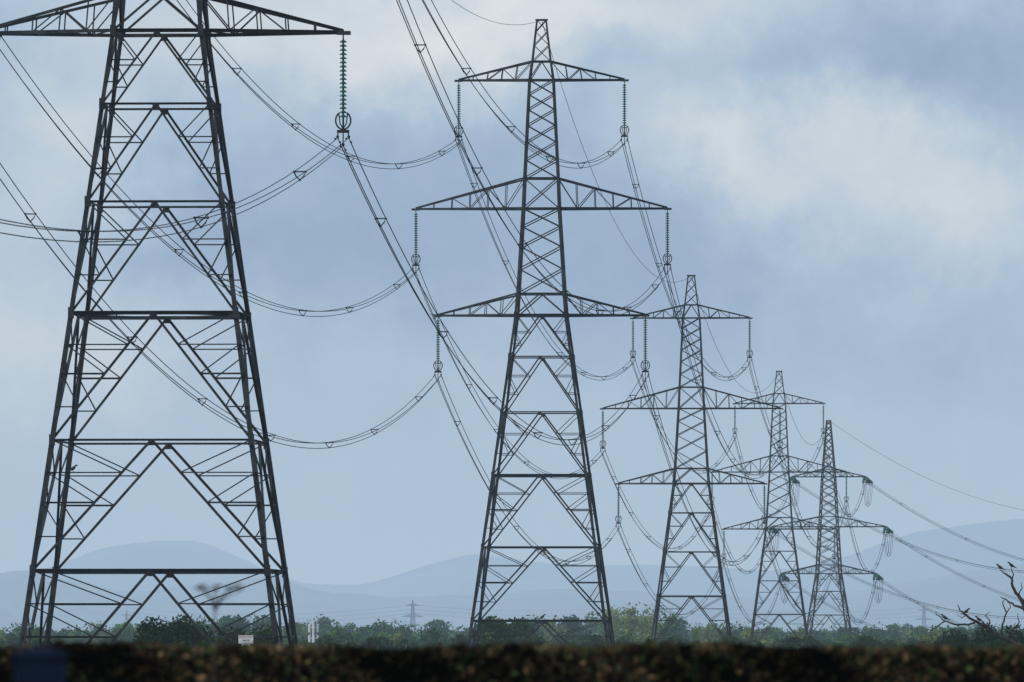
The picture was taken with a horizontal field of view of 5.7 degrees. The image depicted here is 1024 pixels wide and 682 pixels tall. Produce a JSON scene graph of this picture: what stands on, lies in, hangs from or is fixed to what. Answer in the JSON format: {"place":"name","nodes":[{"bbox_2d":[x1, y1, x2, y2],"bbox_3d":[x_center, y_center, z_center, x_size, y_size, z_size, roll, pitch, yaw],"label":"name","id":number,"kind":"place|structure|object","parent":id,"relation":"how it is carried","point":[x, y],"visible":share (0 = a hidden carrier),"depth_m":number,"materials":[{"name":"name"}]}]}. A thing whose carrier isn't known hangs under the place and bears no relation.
{"place":"outdoors","nodes":[
{"label":"outdoors","id":0,"kind":"place"},
{"bbox_2d":[0,565,1023,635],"bbox_3d":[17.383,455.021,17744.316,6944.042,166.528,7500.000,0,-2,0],"label":"hills","id":1,"kind":"structure","parent":0,"point":[952,591],"depth_m":17533.93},
{"bbox_2d":[0,0,1023,584],"label":"sky","id":2,"kind":"structure","parent":0,"point":[845,178],"materials":[{"name":"blue"}]},
{"bbox_2d":[44,519,1023,597],"bbox_3d":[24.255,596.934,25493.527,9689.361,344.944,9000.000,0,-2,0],"label":"hills","id":3,"kind":"structure","parent":0,"point":[902,563],"depth_m":25993.78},
{"bbox_3d":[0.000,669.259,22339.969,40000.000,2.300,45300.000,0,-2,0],"label":"ground","id":4,"kind":"structure","parent":0,"visible":0},
{"bbox_2d":[11,646,67,681],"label":"blue gate post","id":5,"kind":"object","parent":4,"relation":"on","point":[39,670],"visible":1,"depth_m":31.90,"materials":[{"name":"paint"}]},
{"bbox_2d":[120,611,133,624],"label":"distant pylon","id":6,"kind":"object","parent":4,"relation":"on","point":[126,615],"visible":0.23,"depth_m":11495.42,"materials":[{"name":"metal"}]},
{"bbox_2d":[131,615,173,655],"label":"hawthorn tree","id":7,"kind":"object","parent":4,"relation":"on","point":[154,632],"visible":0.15,"depth_m":559.34,"materials":[{"name":"green plant"}]},
{"bbox_2d":[0,0,351,647],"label":"electricity pylon","id":8,"kind":"object","parent":4,"relation":"on","point":[204,35],"visible":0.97,"depth_m":459.63,"materials":[{"name":"metal"}]},
{"bbox_2d":[238,633,252,644],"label":"danger sign","id":9,"kind":"object","parent":8,"relation":"attached to","point":[243,638],"visible":0.71,"depth_m":453.72,"materials":[{"name":"white metal"}]},
{"bbox_2d":[0,0,1023,639],"bbox_3d":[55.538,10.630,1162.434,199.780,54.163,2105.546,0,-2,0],"label":"overhead power lines","id":10,"kind":"object","parent":8,"relation":"hanging from","point":[376,218],"visible":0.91,"depth_m":759.97,"materials":[{"name":"metal"}]},
{"bbox_2d":[164,613,200,647],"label":"hawthorn tree","id":11,"kind":"object","parent":4,"relation":"on","point":[183,633],"visible":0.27,"depth_m":574.10,"materials":[{"name":"green plant"}]},
{"bbox_2d":[192,622,217,646],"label":"hawthorn tree","id":12,"kind":"object","parent":4,"relation":"on","point":[205,632],"visible":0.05,"depth_m":589.28,"materials":[{"name":"green plant"}]},
{"bbox_2d":[194,584,243,681],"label":"hogweed seed head","id":13,"kind":"object","parent":4,"relation":"on","point":[215,606],"visible":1,"depth_m":57.97},
{"bbox_2d":[216,625,248,645],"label":"hawthorn tree","id":14,"kind":"object","parent":4,"relation":"on","point":[224,641],"visible":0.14,"depth_m":599.28,"materials":[{"name":"green plant"}]},
{"bbox_2d":[249,624,279,645],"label":"hawthorn tree","id":15,"kind":"object","parent":4,"relation":"on","point":[265,641],"visible":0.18,"depth_m":609.31,"materials":[{"name":"green plant"}]},
{"bbox_2d":[308,621,318,642],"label":"mobile phone mast","id":16,"kind":"object","parent":4,"relation":"on","point":[309,630],"visible":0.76,"depth_m":1299.61,"materials":[{"name":"white metal"}]},
{"bbox_2d":[360,636,389,649],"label":"hawthorn tree","id":17,"kind":"object","parent":4,"relation":"on","point":[377,642],"visible":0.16,"depth_m":899.22,"materials":[{"name":"green plant"}]},
{"bbox_2d":[402,600,422,631],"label":"distant pylon","id":18,"kind":"object","parent":4,"relation":"on","point":[412,605],"visible":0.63,"depth_m":9495.96,"materials":[{"name":"metal"}]},
{"bbox_2d":[127,601,922,622],"bbox_3d":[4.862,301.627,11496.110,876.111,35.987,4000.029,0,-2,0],"label":"distant power lines","id":19,"kind":"object","parent":18,"relation":"attached to","point":[530,615],"visible":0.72,"depth_m":11092.62,"materials":[{"name":"metal"}]},
{"bbox_2d":[472,615,513,645],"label":"hawthorn tree","id":20,"kind":"object","parent":4,"relation":"on","point":[494,635],"visible":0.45,"depth_m":928.75,"materials":[{"name":"green plant"}]},
{"bbox_2d":[0,633,1002,655],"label":"field hedgerow","id":21,"kind":"object","parent":4,"relation":"on","point":[402,643],"visible":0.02,"depth_m":1038.47,"materials":[{"name":"green plant"}]},
{"bbox_2d":[0,637,1023,681],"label":"clipped beech hedge","id":22,"kind":"object","parent":4,"relation":"on","point":[91,661],"visible":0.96,"depth_m":59.51,"materials":[{"name":"brown plant"}]},
{"bbox_2d":[152,640,1015,648],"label":"hedge twigs","id":23,"kind":"object","parent":22,"relation":"on","point":[482,645],"visible":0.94,"depth_m":60.00,"materials":[{"name":"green plant"}]},
{"bbox_2d":[0,601,1023,649],"bbox_3d":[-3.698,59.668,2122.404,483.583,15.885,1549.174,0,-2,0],"label":"distant trees","id":24,"kind":"object","parent":4,"relation":"on","point":[628,627],"visible":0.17,"depth_m":2040.05,"materials":[{"name":"green plant"}]},
{"bbox_2d":[503,616,538,653],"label":"hawthorn tree","id":25,"kind":"object","parent":4,"relation":"on","point":[522,627],"visible":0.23,"depth_m":958.91,"materials":[{"name":"green plant"}]},
{"bbox_2d":[411,19,671,655],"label":"electricity pylon","id":26,"kind":"object","parent":4,"relation":"on","point":[598,553],"visible":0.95,"depth_m":812.07,"materials":[{"name":"metal"}]},
{"bbox_2d":[600,275,782,642],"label":"electricity pylon","id":27,"kind":"object","parent":4,"relation":"on","point":[708,484],"visible":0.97,"depth_m":1154.59,"materials":[{"name":"metal"}]},
{"bbox_2d":[694,625,697,650],"bbox_3d":[0.900,2.309,49.953,0.018,1.863,0.020,0,-2,0],"label":"tall weed","id":28,"kind":"object","parent":4,"relation":"on","point":[696,635],"visible":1,"depth_m":49.97,"materials":[{"name":"plant"}]},
{"bbox_2d":[711,371,848,640],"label":"electricity pylon","id":29,"kind":"object","parent":4,"relation":"on","point":[791,528],"visible":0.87,"depth_m":1523.34,"materials":[{"name":"metal"}]},
{"bbox_2d":[782,637,812,648],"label":"hawthorn tree","id":30,"kind":"object","parent":4,"relation":"on","point":[796,643],"visible":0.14,"depth_m":1008.69,"materials":[{"name":"green plant"}]},
{"bbox_2d":[768,420,893,639],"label":"electricity pylon","id":31,"kind":"object","parent":4,"relation":"on","point":[866,480],"visible":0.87,"depth_m":1902.24,"materials":[{"name":"metal"}]},
{"bbox_2d":[848,634,881,647],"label":"hawthorn tree","id":32,"kind":"object","parent":4,"relation":"on","point":[872,643],"visible":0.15,"depth_m":999.08,"materials":[{"name":"green plant"}]},
{"bbox_2d":[915,606,932,627],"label":"distant pylon","id":33,"kind":"object","parent":4,"relation":"on","point":[924,613],"visible":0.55,"depth_m":10995.05,"materials":[{"name":"metal"}]},
{"bbox_2d":[934,628,972,648],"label":"hawthorn tree","id":34,"kind":"object","parent":4,"relation":"on","point":[957,639],"visible":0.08,"depth_m":659.30,"materials":[{"name":"green plant"}]},
{"bbox_2d":[924,568,1023,645],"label":"dead tree","id":35,"kind":"object","parent":4,"relation":"on","point":[1012,641],"visible":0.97,"depth_m":559.47,"materials":[{"name":"brown wood"}]},
{"bbox_2d":[969,622,1003,648],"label":"hawthorn tree","id":36,"kind":"object","parent":4,"relation":"on","point":[986,638],"visible":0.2,"depth_m":639.00,"materials":[{"name":"green plant"}]},
{"bbox_2d":[1001,623,1023,647],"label":"hawthorn tree","id":37,"kind":"object","parent":4,"relation":"on","point":[1019,637],"visible":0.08,"depth_m":649.41,"materials":[{"name":"green plant"}]}
]}

